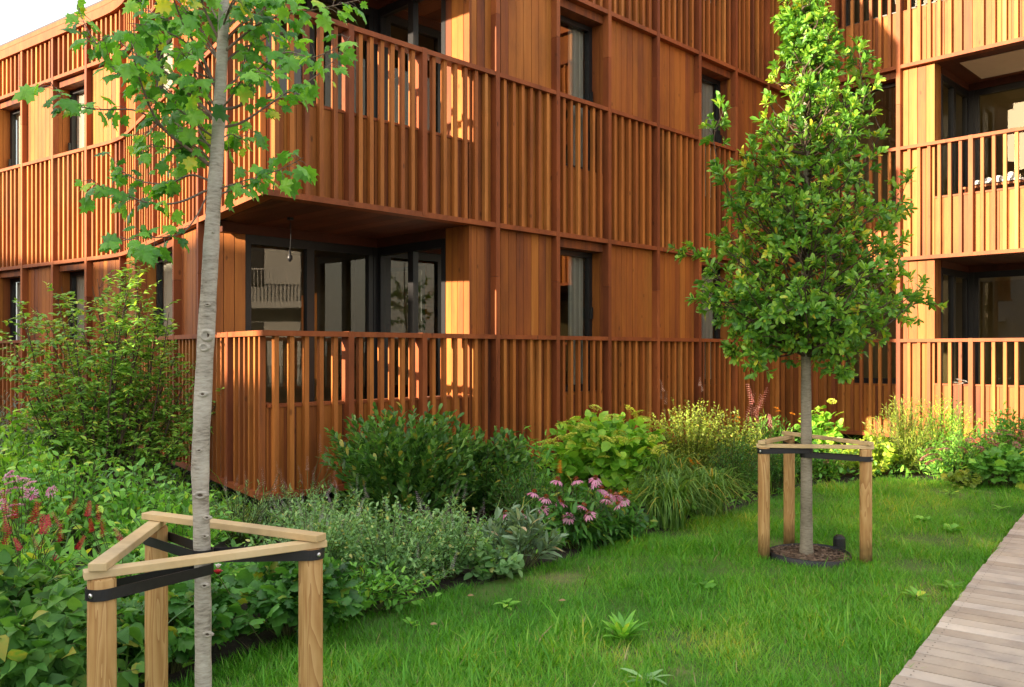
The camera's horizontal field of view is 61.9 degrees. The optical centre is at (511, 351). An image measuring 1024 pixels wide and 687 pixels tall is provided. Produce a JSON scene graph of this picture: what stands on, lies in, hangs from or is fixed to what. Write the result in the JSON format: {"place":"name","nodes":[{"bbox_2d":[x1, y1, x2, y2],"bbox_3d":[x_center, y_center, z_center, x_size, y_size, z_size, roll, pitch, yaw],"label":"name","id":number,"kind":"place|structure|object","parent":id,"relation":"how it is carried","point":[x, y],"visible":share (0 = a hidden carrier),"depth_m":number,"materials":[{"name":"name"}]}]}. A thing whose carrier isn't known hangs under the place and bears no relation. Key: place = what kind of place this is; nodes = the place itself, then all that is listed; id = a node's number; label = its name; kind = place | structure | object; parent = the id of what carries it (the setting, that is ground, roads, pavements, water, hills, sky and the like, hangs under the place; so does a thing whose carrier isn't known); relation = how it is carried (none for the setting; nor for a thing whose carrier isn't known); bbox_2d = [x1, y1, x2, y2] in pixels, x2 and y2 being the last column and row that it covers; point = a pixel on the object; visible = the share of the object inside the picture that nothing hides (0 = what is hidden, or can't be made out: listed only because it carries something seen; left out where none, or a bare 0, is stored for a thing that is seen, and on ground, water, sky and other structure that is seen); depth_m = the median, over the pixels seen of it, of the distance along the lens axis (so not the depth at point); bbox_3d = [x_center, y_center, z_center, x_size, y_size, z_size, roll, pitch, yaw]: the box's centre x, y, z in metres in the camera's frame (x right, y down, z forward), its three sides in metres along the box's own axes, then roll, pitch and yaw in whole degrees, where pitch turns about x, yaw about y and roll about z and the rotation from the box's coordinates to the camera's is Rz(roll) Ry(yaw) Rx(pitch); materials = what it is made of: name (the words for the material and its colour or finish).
{"place":"outdoors","nodes":[
{"label":"outdoors","id":0,"kind":"place"},
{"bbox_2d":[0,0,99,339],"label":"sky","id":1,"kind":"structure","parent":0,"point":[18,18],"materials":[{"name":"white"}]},
{"bbox_2d":[31,442,344,515],"bbox_3d":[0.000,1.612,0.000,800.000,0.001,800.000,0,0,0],"label":"ground","id":2,"kind":"structure","parent":0,"point":[187,473],"depth_m":10.09,"materials":[{"name":"soil"}]},
{"bbox_2d":[0,0,1023,514],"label":"apartment building","id":3,"kind":"structure","parent":2,"relation":"on","point":[496,208],"depth_m":11.64,"materials":[{"name":"brown wood"}]},
{"bbox_2d":[9,278,19,339],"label":"window","id":4,"kind":"structure","parent":3,"relation":"in","point":[13,281],"depth_m":15.30,"materials":[{"name":"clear glass"}]},
{"bbox_2d":[9,108,19,166],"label":"window","id":5,"kind":"structure","parent":3,"relation":"in","point":[12,161],"depth_m":15.30,"materials":[{"name":"black glass"}]},
{"bbox_2d":[68,86,83,198],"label":"window","id":6,"kind":"structure","parent":3,"relation":"in","point":[80,99],"depth_m":14.08,"materials":[{"name":"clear glass"}]},
{"bbox_2d":[68,271,84,338],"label":"window","id":7,"kind":"structure","parent":3,"relation":"in","point":[80,280],"depth_m":14.08,"materials":[{"name":"grey glass"}]},
{"bbox_2d":[153,253,171,335],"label":"window","id":8,"kind":"structure","parent":3,"relation":"in","point":[167,266],"depth_m":11.98,"materials":[{"name":"grey glass"}]},
{"bbox_2d":[156,34,171,98],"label":"window","id":9,"kind":"structure","parent":3,"relation":"in","point":[158,56],"depth_m":11.90,"materials":[{"name":"white glass"}]},
{"bbox_2d":[287,217,293,261],"bbox_3d":[-2.339,-1.177,9.004,0.070,0.463,0.068,0,0,0],"label":"pendant lamp","id":10,"kind":"object","parent":3,"relation":"hanging from","point":[289,258],"visible":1,"depth_m":8.99,"materials":[{"name":"black metal"}]},
{"bbox_2d":[245,234,372,401],"bbox_3d":[-2.379,-0.250,10.125,0.083,2.100,1.730,0,0,45],"label":"window","id":11,"kind":"structure","parent":3,"relation":"in","point":[309,248],"depth_m":10.08,"materials":[{"name":"black metal"}]},
{"bbox_2d":[303,0,372,115],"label":"window","id":12,"kind":"structure","parent":3,"relation":"in","point":[368,13],"depth_m":10.44,"materials":[{"name":"black metal"}]},
{"bbox_2d":[378,238,445,397],"bbox_3d":[-1.204,-0.250,10.315,1.310,2.100,0.630,0,0,45],"label":"window","id":13,"kind":"structure","parent":3,"relation":"in","point":[411,276],"depth_m":10.27,"materials":[{"name":"black glass"}]},
{"bbox_2d":[378,0,445,132],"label":"window","id":14,"kind":"structure","parent":3,"relation":"in","point":[422,23],"depth_m":10.26,"materials":[{"name":"black glass"}]},
{"bbox_2d":[560,249,592,391],"bbox_3d":[0.685,-0.390,11.066,0.942,1.820,0.189,0,0,-42],"label":"window","id":15,"kind":"structure","parent":3,"relation":"in","point":[575,259],"depth_m":11.30,"materials":[{"name":"grey glass"}]},
{"bbox_2d":[560,15,592,170],"bbox_3d":[0.685,-3.315,11.066,0.942,1.970,0.189,0,0,-42],"label":"window","id":16,"kind":"structure","parent":3,"relation":"in","point":[576,29],"depth_m":11.31,"materials":[{"name":"grey glass"}]},
{"bbox_2d":[702,267,721,384],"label":"window","id":17,"kind":"structure","parent":3,"relation":"in","point":[707,328],"depth_m":13.55,"materials":[{"name":"grey glass"}]},
{"bbox_2d":[702,74,721,198],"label":"window","id":18,"kind":"structure","parent":3,"relation":"in","point":[707,82],"depth_m":13.55,"materials":[{"name":"grey glass"}]},
{"bbox_2d":[842,82,895,207],"bbox_3d":[5.879,-3.315,13.912,0.970,1.970,0.070,0,0,45],"label":"window","id":19,"kind":"structure","parent":3,"relation":"in","point":[890,85],"depth_m":13.83,"materials":[{"name":"black glass"}]},
{"bbox_2d":[846,271,895,383],"bbox_3d":[5.879,-0.390,13.912,0.970,1.820,0.070,0,0,45],"label":"window","id":20,"kind":"structure","parent":3,"relation":"in","point":[856,379],"depth_m":13.86,"materials":[{"name":"black metal"}]},
{"bbox_2d":[846,0,895,25],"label":"window","id":21,"kind":"structure","parent":3,"relation":"in","point":[846,0],"depth_m":14.19,"materials":[{"name":"metal"}]},
{"bbox_2d":[941,267,968,383],"bbox_3d":[7.079,-0.250,13.696,1.280,2.100,0.083,0,0,-45],"label":"window","id":22,"kind":"structure","parent":3,"relation":"in","point":[952,274],"depth_m":13.66,"materials":[{"name":"black glass"}]},
{"bbox_2d":[941,74,968,195],"bbox_3d":[7.079,-3.250,13.696,1.280,2.100,0.083,0,0,-45],"label":"window","id":23,"kind":"structure","parent":3,"relation":"in","point":[953,88],"depth_m":13.65,"materials":[{"name":"black glass"}]},
{"bbox_2d":[963,180,1023,192],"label":"balcony bench","id":24,"kind":"object","parent":3,"relation":"on","point":[999,185],"visible":0.33,"depth_m":12.95,"materials":[{"name":"brown wood"}]},
{"bbox_2d":[975,171,1023,185],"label":"blanket","id":25,"kind":"object","parent":24,"relation":"on","point":[999,178],"visible":0.53,"depth_m":12.88,"materials":[{"name":"white fabric"}]},
{"bbox_2d":[974,269,1023,383],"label":"window","id":26,"kind":"structure","parent":3,"relation":"in","point":[1006,273],"depth_m":14.03,"materials":[{"name":"black metal"}]},
{"bbox_2d":[974,80,1023,180],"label":"window","id":27,"kind":"structure","parent":3,"relation":"in","point":[1020,84],"depth_m":14.02,"materials":[{"name":"black metal"}]},
{"bbox_2d":[889,514,1023,686],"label":"boardwalk","id":28,"kind":"structure","parent":2,"relation":"on","point":[975,638],"depth_m":4.61,"materials":[{"name":"beige wood"}]},
{"bbox_2d":[0,441,1023,686],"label":"planting bed","id":29,"kind":"object","parent":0,"point":[246,641],"visible":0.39,"depth_m":6.45,"materials":[{"name":"soil"}]},
{"bbox_2d":[0,457,42,544],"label":"yarrow plant","id":30,"kind":"object","parent":29,"relation":"on","point":[28,498],"visible":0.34,"depth_m":6.97,"materials":[{"name":"green plant"}]},
{"bbox_2d":[0,391,49,461],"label":"leafy shrub","id":31,"kind":"object","parent":29,"relation":"on","point":[2,414],"visible":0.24,"depth_m":10.15,"materials":[{"name":"green plant"}]},
{"bbox_2d":[0,469,82,574],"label":"phlox plant","id":32,"kind":"object","parent":29,"relation":"on","point":[23,533],"visible":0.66,"depth_m":5.69,"materials":[{"name":"green plant"}]},
{"bbox_2d":[0,406,83,491],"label":"leafy perennial","id":33,"kind":"object","parent":29,"relation":"on","point":[17,443],"visible":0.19,"depth_m":8.54,"materials":[{"name":"green plant"}]},
{"bbox_2d":[0,544,84,611],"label":"broad leaf plant","id":34,"kind":"object","parent":29,"relation":"on","point":[16,583],"visible":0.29,"depth_m":4.17,"materials":[{"name":"green plant"}]},
{"bbox_2d":[0,425,88,528],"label":"leafy perennial","id":35,"kind":"object","parent":29,"relation":"on","point":[4,459],"visible":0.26,"depth_m":7.39,"materials":[{"name":"green plant"}]},
{"bbox_2d":[0,494,118,586],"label":"bistort plant","id":36,"kind":"object","parent":29,"relation":"on","point":[34,553],"visible":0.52,"depth_m":4.84,"materials":[{"name":"green plant"}]},
{"bbox_2d":[0,576,144,686],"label":"broad leaf plant","id":37,"kind":"object","parent":29,"relation":"on","point":[43,645],"visible":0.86,"depth_m":3.47,"materials":[{"name":"green plant"}]},
{"bbox_2d":[0,446,149,551],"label":"leafy perennial","id":38,"kind":"object","parent":29,"relation":"on","point":[56,499],"visible":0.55,"depth_m":6.76,"materials":[{"name":"green plant"}]},
{"bbox_2d":[40,496,176,601],"bbox_3d":[-2.325,1.234,5.028,0.999,0.768,0.765,0,0,0],"label":"bistort plant","id":39,"kind":"object","parent":29,"relation":"on","point":[83,553],"visible":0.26,"depth_m":5.00,"materials":[{"name":"green plant"}]},
{"bbox_2d":[0,259,223,501],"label":"deciduous shrub","id":40,"kind":"object","parent":29,"relation":"on","point":[108,433],"visible":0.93,"depth_m":8.67,"materials":[{"name":"green plant"}]},
{"bbox_2d":[53,457,191,548],"bbox_3d":[-2.872,1.207,6.441,1.013,0.793,0.967,0,0,0],"label":"leafy perennial","id":41,"kind":"object","parent":29,"relation":"on","point":[121,505],"visible":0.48,"depth_m":6.38,"materials":[{"name":"green plant"}]},
{"bbox_2d":[91,490,242,560],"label":"leafy perennial","id":42,"kind":"object","parent":29,"relation":"on","point":[166,507],"visible":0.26,"depth_m":5.98,"materials":[{"name":"green plant"}]},
{"bbox_2d":[116,538,258,602],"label":"cranesbill plant","id":43,"kind":"object","parent":29,"relation":"on","point":[233,567],"visible":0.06,"depth_m":4.95,"materials":[{"name":"green plant"}]},
{"bbox_2d":[117,579,264,673],"bbox_3d":[-1.718,1.370,4.274,0.782,0.466,0.794,0,0,44],"label":"cranesbill plant","id":44,"kind":"object","parent":29,"relation":"on","point":[227,609],"visible":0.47,"depth_m":4.18,"materials":[{"name":"green plant"}]},
{"bbox_2d":[144,479,243,515],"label":"leafy perennial","id":45,"kind":"object","parent":29,"relation":"on","point":[212,499],"visible":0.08,"depth_m":7.81,"materials":[{"name":"green plant"}]},
{"bbox_2d":[216,505,266,538],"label":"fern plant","id":46,"kind":"object","parent":29,"relation":"on","point":[247,515],"visible":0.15,"depth_m":7.24,"materials":[{"name":"green plant"}]},
{"bbox_2d":[209,464,287,545],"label":"mugwort plant","id":47,"kind":"object","parent":29,"relation":"on","point":[248,520],"visible":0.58,"depth_m":7.03,"materials":[{"name":"green plant"}]},
{"bbox_2d":[222,553,372,643],"bbox_3d":[-1.219,1.337,4.736,0.845,0.540,0.768,0,0,0],"label":"cranesbill plant","id":48,"kind":"object","parent":29,"relation":"on","point":[273,597],"visible":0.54,"depth_m":4.60,"materials":[{"name":"green plant"}]},
{"bbox_2d":[253,436,346,540],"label":"mugwort plant","id":49,"kind":"object","parent":29,"relation":"on","point":[290,505],"visible":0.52,"depth_m":7.19,"materials":[{"name":"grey plant"}]},
{"bbox_2d":[242,497,382,584],"bbox_3d":[-1.265,1.262,5.463,0.840,0.682,0.774,0,0,29],"label":"catmint plant","id":50,"kind":"object","parent":29,"relation":"on","point":[333,553],"visible":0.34,"depth_m":5.43,"materials":[{"name":"green plant"}]},
{"bbox_2d":[266,477,382,558],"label":"catmint plant","id":51,"kind":"object","parent":29,"relation":"on","point":[326,508],"visible":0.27,"depth_m":6.23,"materials":[{"name":"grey plant"}]},
{"bbox_2d":[340,557,441,615],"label":"catmint plant","id":52,"kind":"object","parent":29,"relation":"on","point":[370,590],"visible":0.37,"depth_m":5.17,"materials":[{"name":"green plant"}]},
{"bbox_2d":[327,489,458,593],"bbox_3d":[-0.822,1.245,5.626,0.955,0.716,0.802,0,0,0],"label":"catmint plant","id":53,"kind":"object","parent":29,"relation":"on","point":[388,552],"visible":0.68,"depth_m":5.54,"materials":[{"name":"green plant"}]},
{"bbox_2d":[318,401,490,532],"bbox_3d":[-0.955,1.018,7.498,1.541,1.170,1.251,0,0,0],"label":"evergreen shrub","id":54,"kind":"object","parent":29,"relation":"on","point":[376,464],"visible":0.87,"depth_m":7.29,"materials":[{"name":"green plant"}]},
{"bbox_2d":[400,481,497,579],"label":"catmint plant","id":55,"kind":"object","parent":29,"relation":"on","point":[464,548],"visible":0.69,"depth_m":5.91,"materials":[{"name":"green plant"}]},
{"bbox_2d":[462,534,524,580],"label":"sage plant","id":56,"kind":"object","parent":29,"relation":"on","point":[509,566],"visible":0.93,"depth_m":5.96,"materials":[{"name":"green plant"}]},
{"bbox_2d":[446,425,546,522],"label":"evergreen shrub","id":57,"kind":"object","parent":29,"relation":"on","point":[490,459],"visible":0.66,"depth_m":7.78,"materials":[{"name":"green plant"}]},
{"bbox_2d":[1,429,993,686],"bbox_3d":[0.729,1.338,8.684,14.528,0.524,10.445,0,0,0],"label":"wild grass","id":58,"kind":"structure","parent":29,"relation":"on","point":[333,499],"depth_m":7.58,"materials":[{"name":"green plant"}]},
{"bbox_2d":[0,436,1014,682],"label":"ground cover","id":59,"kind":"object","parent":29,"relation":"on","point":[176,472],"visible":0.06,"depth_m":8.13,"materials":[{"name":"green plant"}]},
{"bbox_2d":[475,502,568,570],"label":"sage plant","id":60,"kind":"object","parent":29,"relation":"on","point":[520,533],"visible":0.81,"depth_m":6.19,"materials":[{"name":"green plant"}]},
{"bbox_2d":[486,455,565,536],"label":"ferny plant","id":61,"kind":"object","parent":29,"relation":"on","point":[523,490],"visible":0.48,"depth_m":7.33,"materials":[{"name":"green plant"}]},
{"bbox_2d":[497,425,567,509],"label":"willow herb plant","id":62,"kind":"object","parent":29,"relation":"on","point":[537,467],"visible":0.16,"depth_m":8.26,"materials":[{"name":"green plant"}]},
{"bbox_2d":[500,474,629,551],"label":"coneflower plant","id":63,"kind":"object","parent":29,"relation":"on","point":[591,528],"visible":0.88,"depth_m":6.80,"materials":[{"name":"green plant"}]},
{"bbox_2d":[538,404,671,505],"bbox_3d":[0.994,1.080,8.903,1.547,1.121,1.402,0,0,0],"label":"hydrangea shrub","id":64,"kind":"object","parent":29,"relation":"on","point":[587,449],"visible":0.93,"depth_m":8.75,"materials":[{"name":"green plant"}]},
{"bbox_2d":[593,501,657,543],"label":"leafy perennial","id":65,"kind":"object","parent":29,"relation":"on","point":[636,524],"visible":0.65,"depth_m":7.08,"materials":[{"name":"green plant"}]},
{"bbox_2d":[614,448,708,509],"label":"grass clump","id":66,"kind":"object","parent":29,"relation":"on","point":[665,463],"visible":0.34,"depth_m":8.52,"materials":[{"name":"green plant"}]},
{"bbox_2d":[610,469,736,530],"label":"daylily plant","id":67,"kind":"object","parent":29,"relation":"on","point":[668,497],"visible":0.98,"depth_m":7.63,"materials":[{"name":"green plant"}]},
{"bbox_2d":[660,379,702,455],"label":"goatsbeard plant","id":68,"kind":"object","parent":29,"relation":"on","point":[666,425],"visible":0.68,"depth_m":10.19,"materials":[{"name":"green plant"}]},
{"bbox_2d":[649,397,734,474],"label":"spiraea shrub","id":69,"kind":"object","parent":29,"relation":"on","point":[696,448],"visible":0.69,"depth_m":10.19,"materials":[{"name":"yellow plant"}]},
{"bbox_2d":[642,457,756,518],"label":"daylily plant","id":70,"kind":"object","parent":29,"relation":"on","point":[720,499],"visible":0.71,"depth_m":8.13,"materials":[{"name":"green plant"}]},
{"bbox_2d":[706,436,757,498],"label":"dome shrub","id":71,"kind":"object","parent":29,"relation":"on","point":[740,460],"visible":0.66,"depth_m":9.18,"materials":[{"name":"green plant"}]},
{"bbox_2d":[704,406,768,473],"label":"spiraea shrub","id":72,"kind":"object","parent":29,"relation":"on","point":[737,437],"visible":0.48,"depth_m":10.46,"materials":[{"name":"green plant"}]},
{"bbox_2d":[728,386,772,475],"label":"astilbe plant","id":73,"kind":"object","parent":29,"relation":"on","point":[770,423],"visible":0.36,"depth_m":10.81,"materials":[{"name":"green plant"}]},
{"bbox_2d":[731,407,795,458],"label":"sneezeweed plant","id":74,"kind":"object","parent":29,"relation":"on","point":[774,428],"visible":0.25,"depth_m":10.92,"materials":[{"name":"green plant"}]},
{"bbox_2d":[743,442,800,493],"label":"dome shrub","id":75,"kind":"object","parent":29,"relation":"on","point":[776,466],"visible":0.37,"depth_m":9.53,"materials":[{"name":"green plant"}]},
{"bbox_2d":[772,435,830,482],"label":"leafy perennial","id":76,"kind":"object","parent":29,"relation":"on","point":[814,464],"visible":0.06,"depth_m":10.31,"materials":[{"name":"green plant"}]},
{"bbox_2d":[794,398,849,474],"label":"hydrangea shrub","id":77,"kind":"object","parent":29,"relation":"on","point":[821,421],"visible":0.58,"depth_m":11.01,"materials":[{"name":"green plant"}]},
{"bbox_2d":[812,449,844,480],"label":"stonecrop plant","id":78,"kind":"object","parent":29,"relation":"on","point":[833,471],"visible":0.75,"depth_m":10.49,"materials":[{"name":"green plant"}]},
{"bbox_2d":[821,441,857,476],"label":"golden plant","id":79,"kind":"object","parent":29,"relation":"on","point":[845,463],"visible":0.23,"depth_m":10.79,"materials":[{"name":"yellow plant"}]},
{"bbox_2d":[848,431,902,476],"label":"golden plant","id":80,"kind":"object","parent":29,"relation":"on","point":[887,457],"visible":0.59,"depth_m":10.83,"materials":[{"name":"yellow plant"}]},
{"bbox_2d":[862,392,940,474],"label":"bluestar plant","id":81,"kind":"object","parent":29,"relation":"on","point":[903,444],"visible":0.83,"depth_m":10.96,"materials":[{"name":"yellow plant"}]},
{"bbox_2d":[910,395,984,472],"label":"bluestar plant","id":82,"kind":"object","parent":29,"relation":"on","point":[948,428],"visible":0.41,"depth_m":11.09,"materials":[{"name":"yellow plant"}]},
{"bbox_2d":[917,428,997,477],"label":"joe pye plant","id":83,"kind":"object","parent":29,"relation":"on","point":[951,460],"visible":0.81,"depth_m":10.40,"materials":[{"name":"green plant"}]},
{"bbox_2d":[950,379,966,451],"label":"cleome plant","id":84,"kind":"object","parent":29,"relation":"on","point":[957,416],"visible":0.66,"depth_m":10.99,"materials":[{"name":"green plant"}]},
{"bbox_2d":[971,401,1023,476],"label":"leafy perennial","id":85,"kind":"object","parent":29,"relation":"on","point":[1005,426],"visible":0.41,"depth_m":10.76,"materials":[{"name":"green plant"}]},
{"bbox_2d":[980,420,1023,481],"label":"joe pye plant","id":86,"kind":"object","parent":29,"relation":"on","point":[1011,439],"visible":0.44,"depth_m":10.28,"materials":[{"name":"green plant"}]},
{"bbox_2d":[168,473,1023,686],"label":"lawn","id":87,"kind":"structure","parent":0,"point":[557,576],"depth_m":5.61,"materials":[{"name":"green plant"}]},
{"bbox_2d":[11,0,367,686],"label":"young maple tree","id":88,"kind":"object","parent":87,"relation":"on","point":[182,102],"visible":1,"depth_m":3.17,"materials":[{"name":"green plant"}]},
{"bbox_2d":[83,511,326,686],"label":"tree stake frame","id":89,"kind":"object","parent":87,"relation":"on","point":[105,588],"visible":0.97,"depth_m":3.16,"materials":[{"name":"brown wood"}]},
{"bbox_2d":[214,563,264,645],"bbox_3d":[-1.418,1.343,4.447,0.060,0.517,0.313,0,0,39],"label":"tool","id":90,"kind":"object","parent":87,"relation":"on","point":[218,571],"visible":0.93,"depth_m":4.36,"materials":[{"name":"red"}]},
{"bbox_2d":[494,598,521,608],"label":"lawn weed","id":91,"kind":"object","parent":87,"relation":"on","point":[511,603],"visible":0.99,"depth_m":5.29,"materials":[{"name":"green plant"}]},
{"bbox_2d":[601,609,648,641],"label":"lawn weed","id":92,"kind":"object","parent":87,"relation":"on","point":[622,627],"visible":0.99,"depth_m":4.69,"materials":[{"name":"green plant"}]},
{"bbox_2d":[620,668,668,685],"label":"lawn weed","id":93,"kind":"object","parent":87,"relation":"on","point":[650,675],"visible":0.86,"depth_m":4.10,"materials":[{"name":"green plant"}]},
{"bbox_2d":[692,580,716,587],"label":"lawn weed","id":94,"kind":"object","parent":87,"relation":"on","point":[710,584],"visible":0.84,"depth_m":5.72,"materials":[{"name":"green plant"}]},
{"bbox_2d":[770,543,851,567],"bbox_3d":[2.302,1.584,6.597,0.624,0.078,0.624,0,0,0],"label":"mulch ring","id":95,"kind":"object","parent":87,"relation":"on","point":[821,554],"visible":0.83,"depth_m":6.51,"materials":[{"name":"brown wood"}]},
{"bbox_2d":[667,0,948,554],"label":"young oak tree","id":96,"kind":"object","parent":95,"relation":"in","point":[806,324],"visible":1,"depth_m":6.45,"materials":[{"name":"green plant"}]},
{"bbox_2d":[756,431,873,564],"bbox_3d":[2.367,1.159,6.782,0.850,0.983,0.649,0,0,12],"label":"tree stake frame","id":97,"kind":"object","parent":87,"relation":"on","point":[790,447],"visible":0.94,"depth_m":6.56,"materials":[{"name":"brown wood"}]},
{"bbox_2d":[833,534,845,549],"bbox_3d":[2.600,1.540,6.780,0.100,0.160,0.097,0,0,0],"label":"edging stub","id":98,"kind":"object","parent":87,"relation":"on","point":[839,541],"visible":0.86,"depth_m":6.74,"materials":[{"name":"black plastic"}]},
{"bbox_2d":[901,586,930,601],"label":"lawn weed","id":99,"kind":"object","parent":87,"relation":"on","point":[919,592],"visible":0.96,"depth_m":5.51,"materials":[{"name":"green plant"}]},
{"bbox_2d":[943,523,963,531],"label":"lawn weed","id":100,"kind":"object","parent":87,"relation":"on","point":[955,526],"visible":0.94,"depth_m":7.52,"materials":[{"name":"green plant"}]},
{"bbox_2d":[940,468,982,489],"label":"coral bells plant","id":101,"kind":"object","parent":87,"relation":"on","point":[962,477],"visible":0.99,"depth_m":9.92,"materials":[{"name":"green plant"}]},
{"bbox_2d":[967,443,1023,489],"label":"coral bells plant","id":102,"kind":"object","parent":87,"relation":"on","point":[1003,460],"visible":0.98,"depth_m":9.90,"materials":[{"name":"green plant"}]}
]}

